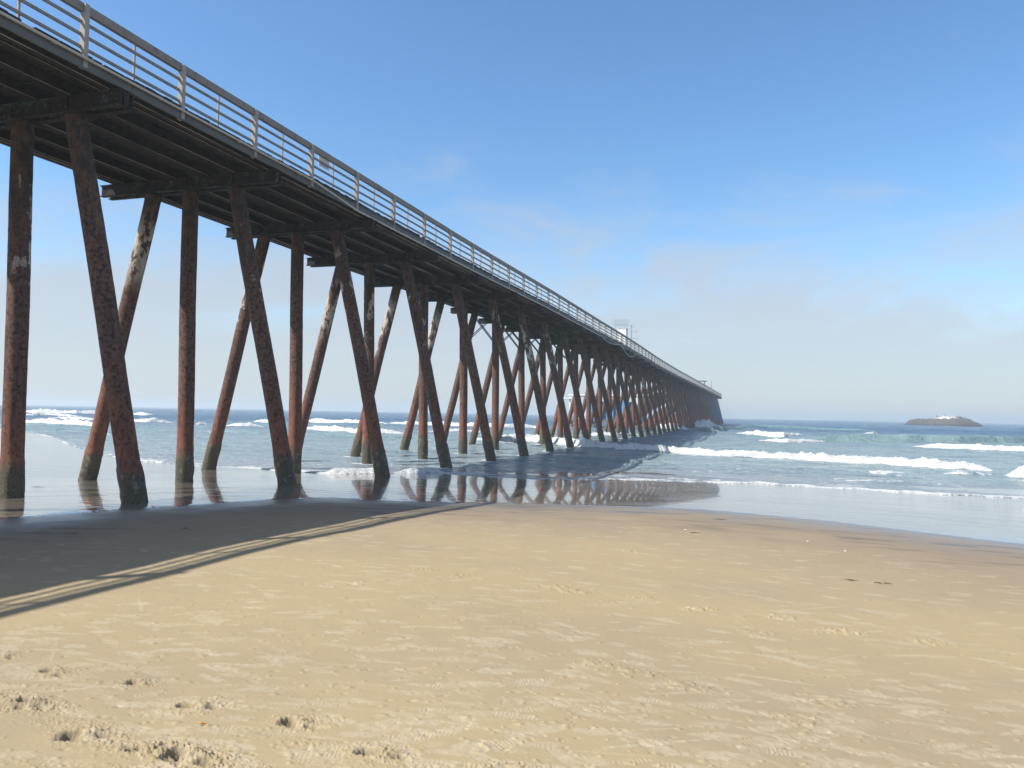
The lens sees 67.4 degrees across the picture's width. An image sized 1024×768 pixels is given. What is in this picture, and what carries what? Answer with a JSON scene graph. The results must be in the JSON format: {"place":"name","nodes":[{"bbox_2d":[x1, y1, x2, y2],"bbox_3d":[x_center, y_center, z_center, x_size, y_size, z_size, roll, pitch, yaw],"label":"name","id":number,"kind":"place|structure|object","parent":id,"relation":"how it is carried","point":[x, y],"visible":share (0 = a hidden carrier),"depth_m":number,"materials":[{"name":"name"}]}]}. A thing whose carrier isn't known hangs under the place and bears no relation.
{"place":"outdoors","nodes":[
{"label":"outdoors","id":0,"kind":"place"},
{"bbox_2d":[0,498,1023,767],"bbox_3d":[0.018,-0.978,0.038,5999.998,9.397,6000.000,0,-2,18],"label":"sand","id":1,"kind":"structure","parent":0,"point":[326,632],"depth_m":6.07,"materials":[{"name":"beige sand"}]},
{"bbox_2d":[0,405,1023,498],"bbox_3d":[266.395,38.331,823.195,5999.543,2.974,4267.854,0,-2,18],"label":"sea","id":2,"kind":"structure","parent":0,"point":[891,456],"depth_m":53.35,"materials":[{"name":"liquid"}]},
{"bbox_2d":[0,0,723,503],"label":"pier","id":3,"kind":"structure","parent":2,"relation":"in","point":[86,118],"depth_m":24.82,"materials":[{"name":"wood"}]},
{"bbox_2d":[318,156,328,170],"bbox_3d":[-6.399,-7.541,26.129,0.013,0.385,0.650,0,-2,18],"label":"notice sign","id":4,"kind":"object","parent":3,"relation":"attached to","point":[324,161],"visible":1,"depth_m":26.09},
{"bbox_2d":[601,335,636,356],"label":"hanging hose","id":5,"kind":"object","parent":3,"relation":"hanging from","point":[618,344],"visible":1,"depth_m":80.15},
{"bbox_2d":[617,328,627,344],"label":"hut","id":6,"kind":"object","parent":3,"relation":"on","point":[624,331],"visible":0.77,"depth_m":102.55,"materials":[{"name":"white paint"}]},
{"bbox_2d":[564,394,642,428],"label":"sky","id":7,"kind":"structure","parent":2,"relation":"in","point":[605,414],"depth_m":149.86,"materials":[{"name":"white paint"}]},
{"bbox_2d":[904,416,981,426],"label":"rock","id":8,"kind":"object","parent":2,"relation":"in","point":[951,421],"visible":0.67,"depth_m":403.74,"materials":[{"name":"grey stone"}]},
{"bbox_2d":[0,428,1023,544],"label":"wet sand","id":9,"kind":"structure","parent":0,"point":[52,468],"depth_m":21.11,"materials":[{"name":"grey sand"}]},
{"bbox_2d":[0,0,1023,423],"label":"sky","id":10,"kind":"structure","parent":0,"point":[802,209],"materials":[{"name":"blue"}]}
]}

